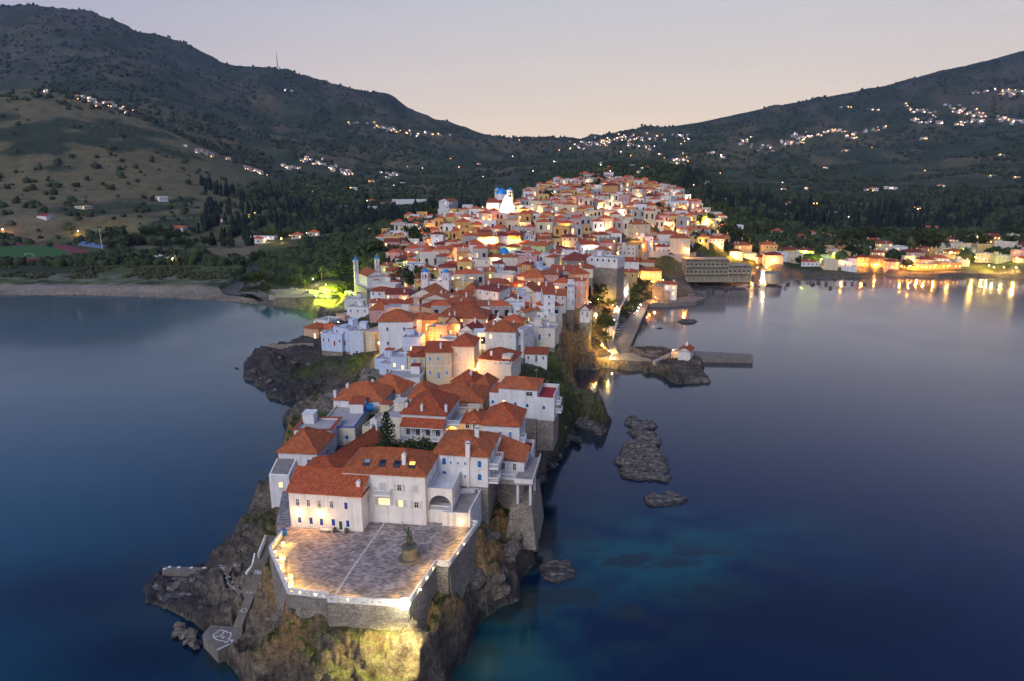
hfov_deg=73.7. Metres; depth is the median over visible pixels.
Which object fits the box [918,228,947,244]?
tree
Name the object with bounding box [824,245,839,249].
house
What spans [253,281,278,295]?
tree
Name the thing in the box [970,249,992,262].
house
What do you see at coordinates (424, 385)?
roof
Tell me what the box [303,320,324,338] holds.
house
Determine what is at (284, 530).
bin
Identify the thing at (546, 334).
house
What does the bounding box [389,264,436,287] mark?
tree
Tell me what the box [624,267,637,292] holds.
house
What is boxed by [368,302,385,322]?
house
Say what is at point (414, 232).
tree
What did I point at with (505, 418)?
house
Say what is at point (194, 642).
boulder
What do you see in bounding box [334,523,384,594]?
paving seam
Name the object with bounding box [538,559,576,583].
sea rock
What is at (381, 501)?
window
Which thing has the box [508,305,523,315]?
house
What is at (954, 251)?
house
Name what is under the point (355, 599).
bench
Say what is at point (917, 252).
house
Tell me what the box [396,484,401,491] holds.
window
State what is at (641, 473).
sea rock
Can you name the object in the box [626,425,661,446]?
sea rock
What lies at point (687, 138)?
village lights
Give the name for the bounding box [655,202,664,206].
tree
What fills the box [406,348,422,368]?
house
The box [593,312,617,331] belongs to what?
tree
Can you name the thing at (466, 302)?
house
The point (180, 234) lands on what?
tree
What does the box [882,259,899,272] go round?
house
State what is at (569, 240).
house
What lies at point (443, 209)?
house
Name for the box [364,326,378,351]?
house
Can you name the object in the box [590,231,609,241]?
house
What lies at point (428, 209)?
tree
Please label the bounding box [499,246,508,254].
chapel
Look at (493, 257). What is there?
house
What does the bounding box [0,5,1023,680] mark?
ground
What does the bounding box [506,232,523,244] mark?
house
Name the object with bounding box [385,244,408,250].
tree
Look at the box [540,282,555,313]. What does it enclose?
house
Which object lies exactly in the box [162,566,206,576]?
stone pier
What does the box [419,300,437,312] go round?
house
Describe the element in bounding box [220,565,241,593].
rock path
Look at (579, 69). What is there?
sky
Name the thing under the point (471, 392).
house
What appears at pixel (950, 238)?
house
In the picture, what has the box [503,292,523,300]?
house
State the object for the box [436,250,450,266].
house
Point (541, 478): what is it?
boulder
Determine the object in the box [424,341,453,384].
house
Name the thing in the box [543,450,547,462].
house
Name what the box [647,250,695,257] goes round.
house
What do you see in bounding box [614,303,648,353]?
quay
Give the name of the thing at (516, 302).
house
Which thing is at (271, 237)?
house
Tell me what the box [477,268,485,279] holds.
house
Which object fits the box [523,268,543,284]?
house
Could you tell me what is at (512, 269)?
house
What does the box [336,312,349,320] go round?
house
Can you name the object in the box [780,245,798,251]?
house
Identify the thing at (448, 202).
house
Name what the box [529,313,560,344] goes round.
house
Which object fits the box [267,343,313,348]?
garden wall
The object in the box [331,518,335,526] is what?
window
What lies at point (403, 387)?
house
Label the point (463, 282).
house
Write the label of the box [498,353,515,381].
house
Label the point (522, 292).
house
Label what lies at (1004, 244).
house
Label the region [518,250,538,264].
house
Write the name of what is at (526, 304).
house
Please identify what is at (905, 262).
tree
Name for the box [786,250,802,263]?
house
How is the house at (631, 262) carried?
on the ground
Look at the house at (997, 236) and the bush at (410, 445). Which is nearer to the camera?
the bush at (410, 445)
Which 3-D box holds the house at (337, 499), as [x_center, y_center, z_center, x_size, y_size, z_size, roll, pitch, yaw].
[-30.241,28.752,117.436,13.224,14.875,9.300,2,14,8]
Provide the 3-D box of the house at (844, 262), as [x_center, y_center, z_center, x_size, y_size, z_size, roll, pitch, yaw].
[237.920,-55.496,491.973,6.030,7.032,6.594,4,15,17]
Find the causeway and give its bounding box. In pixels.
[600,353,650,362]
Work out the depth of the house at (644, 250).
441.32 m
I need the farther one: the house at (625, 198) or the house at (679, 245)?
the house at (625, 198)
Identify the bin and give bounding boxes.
[282,528,286,535]
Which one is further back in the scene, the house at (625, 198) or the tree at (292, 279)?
the house at (625, 198)
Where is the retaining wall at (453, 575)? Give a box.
[269,519,478,630]
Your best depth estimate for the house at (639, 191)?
643.44 m
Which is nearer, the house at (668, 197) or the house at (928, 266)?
the house at (928, 266)
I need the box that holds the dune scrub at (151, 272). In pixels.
[0,264,276,282]
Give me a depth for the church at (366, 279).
338.60 m
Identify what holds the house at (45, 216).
on the ground
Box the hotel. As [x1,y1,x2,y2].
[681,257,751,281]
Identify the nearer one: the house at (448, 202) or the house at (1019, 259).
the house at (1019, 259)
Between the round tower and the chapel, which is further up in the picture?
the chapel
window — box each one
[295,498,299,506]
[297,516,302,523]
[306,499,310,507]
[309,517,313,524]
[317,500,321,507]
[319,517,323,525]
[329,501,333,508]
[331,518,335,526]
[344,502,348,510]
[345,520,350,527]
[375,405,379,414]
[378,482,386,492]
[378,498,390,505]
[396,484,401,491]
[398,500,403,507]
[412,485,418,493]
[414,501,419,508]
[435,430,439,436]
[442,457,446,465]
[477,460,481,468]
[477,473,481,481]
[526,391,532,396]
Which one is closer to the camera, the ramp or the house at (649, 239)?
the ramp
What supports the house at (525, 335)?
on the ground
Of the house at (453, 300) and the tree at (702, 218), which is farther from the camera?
the tree at (702, 218)
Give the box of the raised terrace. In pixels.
[441,488,481,526]
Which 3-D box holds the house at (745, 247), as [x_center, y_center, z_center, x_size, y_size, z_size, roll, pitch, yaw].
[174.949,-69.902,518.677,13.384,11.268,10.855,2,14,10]
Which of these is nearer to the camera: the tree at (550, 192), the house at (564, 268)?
the house at (564, 268)
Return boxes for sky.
[0,0,1023,138]
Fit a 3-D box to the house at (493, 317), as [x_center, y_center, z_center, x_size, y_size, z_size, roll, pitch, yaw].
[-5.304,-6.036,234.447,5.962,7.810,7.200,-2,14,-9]
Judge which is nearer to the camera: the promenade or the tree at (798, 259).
the promenade
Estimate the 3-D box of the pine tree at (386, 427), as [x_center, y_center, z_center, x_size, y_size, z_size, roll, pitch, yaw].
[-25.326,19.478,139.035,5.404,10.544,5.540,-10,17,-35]
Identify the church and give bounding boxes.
[353,253,384,302]
[408,268,450,297]
[486,187,515,211]
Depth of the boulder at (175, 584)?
119.86 m
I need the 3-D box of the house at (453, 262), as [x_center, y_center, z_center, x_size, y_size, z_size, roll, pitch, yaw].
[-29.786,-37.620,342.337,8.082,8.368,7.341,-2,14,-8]
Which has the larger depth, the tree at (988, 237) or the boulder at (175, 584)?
the tree at (988, 237)
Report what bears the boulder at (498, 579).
on the ground
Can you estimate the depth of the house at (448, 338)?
216.75 m
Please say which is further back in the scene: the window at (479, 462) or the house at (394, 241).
the house at (394, 241)
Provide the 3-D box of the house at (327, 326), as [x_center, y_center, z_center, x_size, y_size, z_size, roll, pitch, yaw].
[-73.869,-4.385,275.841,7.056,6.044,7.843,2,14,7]
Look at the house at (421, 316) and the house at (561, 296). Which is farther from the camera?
the house at (561, 296)
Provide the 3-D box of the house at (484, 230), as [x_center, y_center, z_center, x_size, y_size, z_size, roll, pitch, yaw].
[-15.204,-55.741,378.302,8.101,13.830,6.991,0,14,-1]
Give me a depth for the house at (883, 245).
540.60 m
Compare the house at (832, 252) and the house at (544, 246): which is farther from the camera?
the house at (832, 252)
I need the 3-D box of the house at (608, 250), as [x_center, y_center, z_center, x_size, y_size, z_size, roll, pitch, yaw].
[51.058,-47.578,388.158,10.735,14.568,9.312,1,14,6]
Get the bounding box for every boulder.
[171,627,184,637]
[172,581,179,588]
[174,621,185,629]
[178,629,184,639]
[182,638,190,644]
[183,628,198,638]
[187,633,196,640]
[188,577,196,581]
[188,638,201,647]
[224,567,231,573]
[232,562,242,572]
[257,590,264,598]
[265,378,273,384]
[270,609,282,623]
[287,607,295,612]
[470,573,484,590]
[476,569,484,575]
[487,536,492,542]
[489,531,500,539]
[493,570,505,584]
[494,592,505,601]
[497,585,510,594]
[500,566,508,577]
[504,544,518,557]
[506,557,514,562]
[507,539,522,551]
[511,532,522,539]
[514,534,522,540]
[537,474,544,483]
[548,463,556,468]
[556,453,562,459]
[573,436,581,442]
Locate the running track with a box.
[8,242,89,261]
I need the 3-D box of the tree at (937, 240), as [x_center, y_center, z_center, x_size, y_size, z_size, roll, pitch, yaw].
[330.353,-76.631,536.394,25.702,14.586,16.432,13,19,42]
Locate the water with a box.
[0,273,1023,680]
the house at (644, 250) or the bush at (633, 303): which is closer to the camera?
the bush at (633, 303)
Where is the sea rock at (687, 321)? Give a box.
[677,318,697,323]
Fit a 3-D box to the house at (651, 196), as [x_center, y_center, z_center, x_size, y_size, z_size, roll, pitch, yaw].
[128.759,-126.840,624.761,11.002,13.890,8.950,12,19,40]
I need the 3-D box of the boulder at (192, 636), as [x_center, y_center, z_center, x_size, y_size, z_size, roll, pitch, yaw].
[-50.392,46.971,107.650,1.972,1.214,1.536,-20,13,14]
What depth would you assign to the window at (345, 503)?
112.08 m
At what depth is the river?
429.22 m
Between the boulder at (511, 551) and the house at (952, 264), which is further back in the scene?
the house at (952, 264)
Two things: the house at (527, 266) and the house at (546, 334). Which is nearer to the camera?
the house at (546, 334)
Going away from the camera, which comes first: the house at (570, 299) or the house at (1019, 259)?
the house at (570, 299)
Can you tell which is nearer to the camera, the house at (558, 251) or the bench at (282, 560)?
the bench at (282, 560)
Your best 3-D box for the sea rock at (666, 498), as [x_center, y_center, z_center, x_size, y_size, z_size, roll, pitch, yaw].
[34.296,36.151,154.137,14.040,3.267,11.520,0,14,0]
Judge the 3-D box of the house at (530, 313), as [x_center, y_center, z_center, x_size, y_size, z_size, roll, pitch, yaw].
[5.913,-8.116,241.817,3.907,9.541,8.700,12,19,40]
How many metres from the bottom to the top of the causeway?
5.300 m
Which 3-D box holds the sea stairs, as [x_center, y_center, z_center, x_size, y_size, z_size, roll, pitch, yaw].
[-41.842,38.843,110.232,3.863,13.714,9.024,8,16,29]
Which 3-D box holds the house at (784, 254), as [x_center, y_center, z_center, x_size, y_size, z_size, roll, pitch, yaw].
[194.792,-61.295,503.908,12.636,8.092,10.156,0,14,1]
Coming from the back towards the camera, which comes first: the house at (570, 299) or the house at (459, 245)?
the house at (459, 245)
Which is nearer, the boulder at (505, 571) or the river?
the boulder at (505, 571)
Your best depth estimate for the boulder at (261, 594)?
105.57 m
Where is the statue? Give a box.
[398,527,420,564]
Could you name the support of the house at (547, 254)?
on the ground
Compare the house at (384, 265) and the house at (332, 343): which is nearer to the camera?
the house at (332, 343)
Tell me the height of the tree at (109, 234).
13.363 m
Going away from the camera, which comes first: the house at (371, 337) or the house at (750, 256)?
the house at (371, 337)
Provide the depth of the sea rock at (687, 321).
332.43 m
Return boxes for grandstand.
[78,241,106,247]
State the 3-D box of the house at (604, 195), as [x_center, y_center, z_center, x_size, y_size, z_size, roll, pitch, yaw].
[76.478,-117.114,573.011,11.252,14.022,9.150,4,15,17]
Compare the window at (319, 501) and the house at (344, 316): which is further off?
the house at (344, 316)
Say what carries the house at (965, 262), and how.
on the ground
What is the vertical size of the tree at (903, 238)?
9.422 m
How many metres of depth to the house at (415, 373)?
184.87 m
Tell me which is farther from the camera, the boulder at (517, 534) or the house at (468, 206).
the house at (468, 206)
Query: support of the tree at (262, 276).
on the ground
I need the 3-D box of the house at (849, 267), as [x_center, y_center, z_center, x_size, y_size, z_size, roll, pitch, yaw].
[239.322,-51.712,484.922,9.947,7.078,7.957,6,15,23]
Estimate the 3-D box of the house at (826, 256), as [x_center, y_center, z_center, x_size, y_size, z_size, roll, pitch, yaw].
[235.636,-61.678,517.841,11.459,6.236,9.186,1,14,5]
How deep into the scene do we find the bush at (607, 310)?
326.05 m
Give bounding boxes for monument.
[758,268,764,286]
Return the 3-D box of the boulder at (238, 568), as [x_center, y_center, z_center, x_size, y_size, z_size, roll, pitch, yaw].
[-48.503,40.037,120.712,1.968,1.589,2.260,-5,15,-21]
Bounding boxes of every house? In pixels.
[37,213,54,219]
[74,206,92,209]
[155,196,167,201]
[172,225,189,231]
[250,235,277,239]
[269,426,335,507]
[285,465,369,531]
[292,409,341,450]
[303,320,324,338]
[305,455,350,467]
[315,313,340,323]
[321,324,349,355]
[322,322,337,331]
[327,395,373,445]
[331,379,394,414]
[332,417,383,457]
[333,318,359,353]
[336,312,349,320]
[339,446,460,524]
[344,292,365,309]
[345,290,353,294]
[347,299,368,317]
[348,321,369,354]
[362,400,393,433]
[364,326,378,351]
[368,296,385,313]
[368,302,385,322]
[369,286,389,298]
[374,347,394,369]
[375,374,414,400]
[377,307,417,354]
[379,355,390,374]
[380,262,393,275]
[381,397,407,443]
[383,230,392,236]
[383,238,401,249]
[383,295,401,304]
[384,288,413,299]
[385,265,402,275]
[387,363,425,386]
[390,346,407,368]
[392,199,426,204]
[393,262,402,266]
[394,253,407,260]
[399,388,460,447]
[400,295,415,310]
[402,326,424,350]
[403,274,415,286]
[406,262,426,273]
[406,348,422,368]
[408,297,423,310]
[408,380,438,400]
[410,346,425,375]
[416,241,427,246]
[416,264,438,278]
[416,312,430,331]
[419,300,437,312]
[421,290,450,303]
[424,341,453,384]
[427,315,442,340]
[431,229,445,245]
[433,426,543,549]
[434,241,444,246]
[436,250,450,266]
[436,315,450,340]
[437,304,491,328]
[437,382,490,409]
[438,208,449,213]
[438,263,455,275]
[438,335,456,340]
[439,198,457,208]
[444,259,456,264]
[445,311,460,335]
[447,403,486,430]
[448,292,476,303]
[450,332,480,378]
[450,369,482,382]
[452,287,474,296]
[453,243,468,257]
[453,277,476,291]
[453,296,479,306]
[457,246,469,251]
[458,317,483,335]
[462,205,472,208]
[463,233,477,236]
[464,282,478,297]
[471,254,489,268]
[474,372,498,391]
[475,267,494,278]
[476,280,510,300]
[476,300,496,309]
[477,227,491,232]
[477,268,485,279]
[477,345,521,377]
[478,232,498,243]
[479,401,534,456]
[484,274,510,285]
[484,317,519,350]
[488,253,502,265]
[489,312,503,321]
[489,369,562,456]
[492,241,506,254]
[492,260,504,266]
[493,230,508,244]
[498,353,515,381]
[502,249,518,265]
[503,266,516,272]
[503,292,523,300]
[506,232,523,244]
[506,244,520,250]
[506,298,524,310]
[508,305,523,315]
[510,280,528,293]
[513,320,523,326]
[515,281,538,306]
[517,324,533,363]
[518,239,535,248]
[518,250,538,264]
[518,288,530,307]
[518,303,539,321]
[521,231,533,240]
[522,259,534,271]
[522,297,528,307]
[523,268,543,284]
[524,346,548,370]
[528,317,558,351]
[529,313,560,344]
[532,239,553,252]
[534,261,548,270]
[535,284,540,301]
[537,233,551,240]
[537,304,549,317]
[540,252,564,263]
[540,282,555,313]
[541,232,551,235]
[541,268,561,281]
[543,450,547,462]
[545,251,560,267]
[549,246,561,254]
[549,264,574,275]
[555,288,566,313]
[556,243,568,248]
[561,231,577,247]
[561,251,586,265]
[565,247,580,253]
[567,265,589,302]
[567,278,574,331]
[573,276,586,323]
[574,262,594,294]
[576,238,599,253]
[579,300,592,341]
[582,252,591,263]
[583,234,596,239]
[587,179,596,183]
[589,251,624,307]
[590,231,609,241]
[593,246,611,254]
[596,193,609,198]
[599,234,617,254]
[602,183,620,194]
[618,194,631,202]
[618,242,638,256]
[624,256,639,278]
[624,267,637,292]
[624,278,628,293]
[628,220,649,237]
[631,187,646,201]
[635,233,652,257]
[639,257,654,266]
[639,267,661,281]
[640,238,647,259]
[645,194,659,202]
[647,250,695,257]
[652,281,662,299]
[654,242,669,250]
[657,230,677,244]
[660,184,669,190]
[660,195,675,200]
[663,279,677,299]
[663,291,669,299]
[670,233,690,261]
[671,342,694,360]
[690,236,697,244]
[709,235,724,250]
[728,248,743,260]
[733,241,752,252]
[743,253,756,259]
[755,254,762,263]
[758,240,777,254]
[762,251,783,267]
[765,251,787,261]
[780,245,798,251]
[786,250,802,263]
[799,246,814,254]
[801,259,815,266]
[815,261,820,266]
[820,254,832,258]
[821,258,838,269]
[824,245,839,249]
[828,250,850,258]
[838,258,847,266]
[841,262,856,271]
[846,255,856,264]
[855,254,870,267]
[869,249,885,256]
[869,254,884,267]
[874,241,892,250]
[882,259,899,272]
[892,245,907,250]
[899,262,941,269]
[900,248,925,256]
[901,253,919,261]
[915,256,935,262]
[916,244,932,250]
[925,247,938,255]
[928,252,949,260]
[931,250,955,260]
[933,239,952,251]
[933,261,961,268]
[943,248,960,254]
[947,236,958,240]
[950,256,969,266]
[952,241,971,248]
[969,242,993,251]
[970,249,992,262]
[984,233,1001,243]
[990,251,1010,263]
[994,240,1018,248]
[1010,247,1023,260]
[1013,256,1023,262]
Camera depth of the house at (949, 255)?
510.65 m
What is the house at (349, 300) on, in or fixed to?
on the ground
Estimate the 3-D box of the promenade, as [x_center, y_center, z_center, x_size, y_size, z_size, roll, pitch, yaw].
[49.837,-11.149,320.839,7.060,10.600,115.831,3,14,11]
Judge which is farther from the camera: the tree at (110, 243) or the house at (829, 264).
the tree at (110, 243)
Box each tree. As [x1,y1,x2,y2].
[95,230,120,237]
[102,226,119,233]
[106,239,120,247]
[123,232,141,245]
[138,227,155,236]
[142,226,157,233]
[150,239,166,247]
[157,226,181,232]
[158,230,193,239]
[160,230,170,241]
[173,237,193,247]
[184,242,194,248]
[187,226,200,232]
[193,235,216,246]
[215,238,234,247]
[234,223,254,234]
[237,272,261,285]
[242,269,260,285]
[243,252,263,263]
[250,250,273,260]
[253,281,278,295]
[255,271,273,282]
[275,276,289,284]
[286,275,303,284]
[334,248,353,290]
[353,240,380,251]
[370,243,395,251]
[375,411,399,446]
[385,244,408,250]
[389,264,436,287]
[400,221,431,238]
[418,203,438,214]
[539,188,552,197]
[588,292,604,308]
[593,282,608,295]
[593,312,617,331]
[594,178,605,184]
[628,281,644,296]
[637,276,652,293]
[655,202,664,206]
[689,231,708,238]
[693,242,702,248]
[694,214,710,222]
[695,226,713,234]
[715,223,735,234]
[732,229,748,240]
[738,237,754,242]
[791,256,806,263]
[832,239,846,246]
[835,241,859,251]
[839,228,862,239]
[860,226,891,238]
[894,236,906,244]
[900,259,914,267]
[908,229,929,240]
[917,234,950,248]
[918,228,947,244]
[918,237,940,245]
[922,229,948,239]
[955,229,993,243]
[975,233,991,243]
[1002,225,1023,233]
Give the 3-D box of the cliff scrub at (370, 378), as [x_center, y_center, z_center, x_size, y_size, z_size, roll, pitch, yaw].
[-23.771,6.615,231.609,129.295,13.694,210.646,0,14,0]
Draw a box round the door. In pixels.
[338,520,343,530]
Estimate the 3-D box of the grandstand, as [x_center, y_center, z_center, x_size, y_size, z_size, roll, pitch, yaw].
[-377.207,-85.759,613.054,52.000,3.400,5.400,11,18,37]
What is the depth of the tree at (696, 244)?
482.74 m
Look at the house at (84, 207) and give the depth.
773.72 m
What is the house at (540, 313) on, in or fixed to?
on the ground
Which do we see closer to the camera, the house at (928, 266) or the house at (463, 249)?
the house at (463, 249)
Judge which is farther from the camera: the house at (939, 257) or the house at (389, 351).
the house at (939, 257)
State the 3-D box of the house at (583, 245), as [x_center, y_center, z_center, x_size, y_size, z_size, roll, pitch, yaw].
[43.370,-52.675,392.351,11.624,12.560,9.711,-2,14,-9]
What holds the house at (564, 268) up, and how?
on the ground
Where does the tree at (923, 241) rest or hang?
on the ground
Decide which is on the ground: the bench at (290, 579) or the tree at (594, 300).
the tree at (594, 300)
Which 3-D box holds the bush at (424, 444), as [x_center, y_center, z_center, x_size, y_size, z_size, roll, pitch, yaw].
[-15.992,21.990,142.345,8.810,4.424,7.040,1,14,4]
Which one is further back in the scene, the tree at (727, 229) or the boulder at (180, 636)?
the tree at (727, 229)
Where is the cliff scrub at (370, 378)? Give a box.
[285,290,603,425]
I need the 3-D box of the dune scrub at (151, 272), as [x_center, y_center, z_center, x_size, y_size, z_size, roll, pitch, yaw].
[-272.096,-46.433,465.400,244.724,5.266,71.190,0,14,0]
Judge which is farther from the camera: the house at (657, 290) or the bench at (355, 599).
the house at (657, 290)
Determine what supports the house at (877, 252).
on the ground
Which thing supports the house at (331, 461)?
on the ground
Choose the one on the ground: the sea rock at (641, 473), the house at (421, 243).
the house at (421, 243)
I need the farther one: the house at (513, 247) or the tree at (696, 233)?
the tree at (696, 233)
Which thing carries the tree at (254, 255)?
on the ground
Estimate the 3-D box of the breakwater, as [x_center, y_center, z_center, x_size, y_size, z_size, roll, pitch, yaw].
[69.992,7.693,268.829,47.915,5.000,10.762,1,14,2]
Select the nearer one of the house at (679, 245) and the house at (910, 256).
the house at (679, 245)
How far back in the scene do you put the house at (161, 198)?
863.75 m
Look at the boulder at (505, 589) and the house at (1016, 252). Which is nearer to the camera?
the boulder at (505, 589)
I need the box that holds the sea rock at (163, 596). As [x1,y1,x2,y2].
[152,577,192,600]
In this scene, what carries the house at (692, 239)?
on the ground
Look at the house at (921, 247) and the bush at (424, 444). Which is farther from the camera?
the house at (921, 247)
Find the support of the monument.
in the water
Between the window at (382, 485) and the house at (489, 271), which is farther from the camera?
the house at (489, 271)
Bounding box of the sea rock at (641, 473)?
[618,465,671,482]
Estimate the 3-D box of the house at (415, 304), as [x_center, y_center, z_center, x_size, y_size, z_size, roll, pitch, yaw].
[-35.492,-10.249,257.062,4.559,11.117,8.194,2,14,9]
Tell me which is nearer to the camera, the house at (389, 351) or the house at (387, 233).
the house at (389, 351)
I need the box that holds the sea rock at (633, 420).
[624,415,658,429]
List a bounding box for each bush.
[334,286,345,293]
[385,439,417,447]
[390,436,417,448]
[417,434,436,450]
[601,329,612,340]
[602,307,612,313]
[606,298,620,306]
[618,304,636,314]
[623,299,639,311]
[628,295,646,305]
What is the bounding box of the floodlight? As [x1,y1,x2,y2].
[399,598,409,611]
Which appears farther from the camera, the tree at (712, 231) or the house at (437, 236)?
the tree at (712, 231)
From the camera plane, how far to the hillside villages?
506.71 m
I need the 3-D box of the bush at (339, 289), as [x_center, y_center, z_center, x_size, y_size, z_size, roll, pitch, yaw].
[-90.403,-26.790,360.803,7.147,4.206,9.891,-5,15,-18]
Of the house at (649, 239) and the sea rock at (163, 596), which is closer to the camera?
the sea rock at (163, 596)
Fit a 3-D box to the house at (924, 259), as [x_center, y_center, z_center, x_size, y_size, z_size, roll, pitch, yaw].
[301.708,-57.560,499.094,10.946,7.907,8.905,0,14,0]
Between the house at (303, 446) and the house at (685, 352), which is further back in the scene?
the house at (685, 352)
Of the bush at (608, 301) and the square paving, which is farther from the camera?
the bush at (608, 301)
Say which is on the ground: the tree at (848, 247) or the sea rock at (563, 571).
the tree at (848, 247)
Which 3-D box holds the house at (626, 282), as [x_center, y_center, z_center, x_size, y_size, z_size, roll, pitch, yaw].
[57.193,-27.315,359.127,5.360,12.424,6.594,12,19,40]
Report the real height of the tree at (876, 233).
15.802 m
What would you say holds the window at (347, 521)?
in the house at (337, 499)
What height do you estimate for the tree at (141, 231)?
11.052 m
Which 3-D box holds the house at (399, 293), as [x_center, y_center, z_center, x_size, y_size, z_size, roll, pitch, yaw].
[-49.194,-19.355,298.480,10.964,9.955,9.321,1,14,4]
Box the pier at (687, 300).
[642,295,704,306]
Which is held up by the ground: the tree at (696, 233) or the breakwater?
the tree at (696, 233)
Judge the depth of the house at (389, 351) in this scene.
212.94 m
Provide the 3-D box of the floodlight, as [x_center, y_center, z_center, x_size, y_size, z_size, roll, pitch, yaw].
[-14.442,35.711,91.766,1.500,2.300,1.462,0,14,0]
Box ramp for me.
[653,352,670,364]
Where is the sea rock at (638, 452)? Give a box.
[613,437,670,473]
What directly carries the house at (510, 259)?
on the ground
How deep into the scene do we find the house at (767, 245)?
510.22 m
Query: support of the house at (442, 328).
on the ground
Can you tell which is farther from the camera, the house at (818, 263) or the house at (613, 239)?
the house at (818, 263)
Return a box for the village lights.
[44,88,1022,235]
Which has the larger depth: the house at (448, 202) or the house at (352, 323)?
the house at (448, 202)
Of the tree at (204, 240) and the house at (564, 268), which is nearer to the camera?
the house at (564, 268)
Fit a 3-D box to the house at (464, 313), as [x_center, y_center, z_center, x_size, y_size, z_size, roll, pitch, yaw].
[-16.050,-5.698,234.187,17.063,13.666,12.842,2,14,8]
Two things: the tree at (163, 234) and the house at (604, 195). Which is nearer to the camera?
the house at (604, 195)
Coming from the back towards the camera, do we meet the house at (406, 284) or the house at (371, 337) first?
the house at (406, 284)
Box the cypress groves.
[199,163,1023,245]
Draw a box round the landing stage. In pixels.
[202,625,242,662]
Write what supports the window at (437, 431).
in the house at (430, 412)
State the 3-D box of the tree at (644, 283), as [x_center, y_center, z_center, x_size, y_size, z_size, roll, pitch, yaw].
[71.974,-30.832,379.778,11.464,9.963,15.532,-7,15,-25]
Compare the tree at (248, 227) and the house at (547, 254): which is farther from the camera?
the tree at (248, 227)
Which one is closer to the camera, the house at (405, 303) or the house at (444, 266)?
the house at (405, 303)
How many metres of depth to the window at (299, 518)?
113.95 m
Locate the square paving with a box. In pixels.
[273,491,472,603]
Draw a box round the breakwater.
[637,350,752,362]
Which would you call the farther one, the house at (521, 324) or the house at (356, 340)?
the house at (356, 340)
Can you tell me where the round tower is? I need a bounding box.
[754,270,782,283]
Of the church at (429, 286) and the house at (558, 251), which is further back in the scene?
the house at (558, 251)
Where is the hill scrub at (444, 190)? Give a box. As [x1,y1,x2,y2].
[0,2,1023,246]
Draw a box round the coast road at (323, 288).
[284,269,330,291]
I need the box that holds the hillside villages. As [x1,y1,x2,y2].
[43,88,1023,349]
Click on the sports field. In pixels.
(27, 251)
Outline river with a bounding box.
[221,260,262,301]
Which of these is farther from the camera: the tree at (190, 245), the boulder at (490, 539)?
the tree at (190, 245)
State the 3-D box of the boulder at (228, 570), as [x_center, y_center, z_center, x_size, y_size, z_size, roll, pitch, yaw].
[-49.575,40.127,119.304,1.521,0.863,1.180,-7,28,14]
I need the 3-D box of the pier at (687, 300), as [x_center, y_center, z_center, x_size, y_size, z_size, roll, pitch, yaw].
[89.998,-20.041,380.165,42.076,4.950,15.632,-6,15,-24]
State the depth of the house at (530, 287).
271.43 m
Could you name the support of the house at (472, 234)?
on the ground
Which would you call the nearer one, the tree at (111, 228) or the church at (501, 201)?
the church at (501, 201)
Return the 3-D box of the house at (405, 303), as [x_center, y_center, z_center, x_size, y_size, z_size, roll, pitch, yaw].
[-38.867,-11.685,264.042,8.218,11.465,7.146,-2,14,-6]
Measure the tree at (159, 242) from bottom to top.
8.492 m
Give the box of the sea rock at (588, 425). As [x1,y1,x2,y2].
[574,417,607,435]
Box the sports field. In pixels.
[0,245,70,257]
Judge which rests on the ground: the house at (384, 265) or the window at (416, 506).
the house at (384, 265)
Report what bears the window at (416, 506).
in the house at (409, 485)
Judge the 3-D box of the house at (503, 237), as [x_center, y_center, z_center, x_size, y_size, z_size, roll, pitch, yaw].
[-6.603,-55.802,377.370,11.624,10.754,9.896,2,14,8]
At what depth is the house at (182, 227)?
687.14 m
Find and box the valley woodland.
[0,157,1023,282]
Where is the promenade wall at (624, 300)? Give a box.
[613,287,629,339]
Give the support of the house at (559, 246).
on the ground
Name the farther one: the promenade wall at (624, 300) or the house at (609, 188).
the house at (609, 188)
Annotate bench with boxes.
[279,555,284,567]
[288,574,292,585]
[320,525,332,531]
[354,597,370,603]
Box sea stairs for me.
[233,535,275,628]
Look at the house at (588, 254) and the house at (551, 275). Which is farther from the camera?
the house at (588, 254)
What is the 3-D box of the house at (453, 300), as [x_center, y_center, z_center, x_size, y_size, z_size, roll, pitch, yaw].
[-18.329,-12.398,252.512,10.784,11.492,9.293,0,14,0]
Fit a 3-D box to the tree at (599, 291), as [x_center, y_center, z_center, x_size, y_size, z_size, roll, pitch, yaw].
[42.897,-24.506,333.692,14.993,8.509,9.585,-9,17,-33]
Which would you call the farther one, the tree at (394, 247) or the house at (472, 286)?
the tree at (394, 247)
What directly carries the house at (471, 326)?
on the ground
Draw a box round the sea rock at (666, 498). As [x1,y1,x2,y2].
[643,491,688,506]
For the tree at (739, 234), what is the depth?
541.35 m
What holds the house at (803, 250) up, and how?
on the ground
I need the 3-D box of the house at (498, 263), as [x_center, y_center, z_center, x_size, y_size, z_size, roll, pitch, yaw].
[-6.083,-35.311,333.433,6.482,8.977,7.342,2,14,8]
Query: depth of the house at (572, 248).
387.07 m
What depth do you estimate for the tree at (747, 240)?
533.79 m
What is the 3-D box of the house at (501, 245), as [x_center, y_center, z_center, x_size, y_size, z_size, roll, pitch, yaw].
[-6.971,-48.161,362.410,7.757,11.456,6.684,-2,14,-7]
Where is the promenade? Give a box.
[606,291,628,354]
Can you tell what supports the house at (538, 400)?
on the ground
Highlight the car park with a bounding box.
[269,289,331,299]
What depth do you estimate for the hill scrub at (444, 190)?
1689.57 m
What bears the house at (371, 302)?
on the ground
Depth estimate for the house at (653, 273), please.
400.97 m
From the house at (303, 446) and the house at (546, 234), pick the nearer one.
the house at (303, 446)
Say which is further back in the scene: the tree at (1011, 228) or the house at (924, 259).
the tree at (1011, 228)
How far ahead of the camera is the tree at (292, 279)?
419.90 m

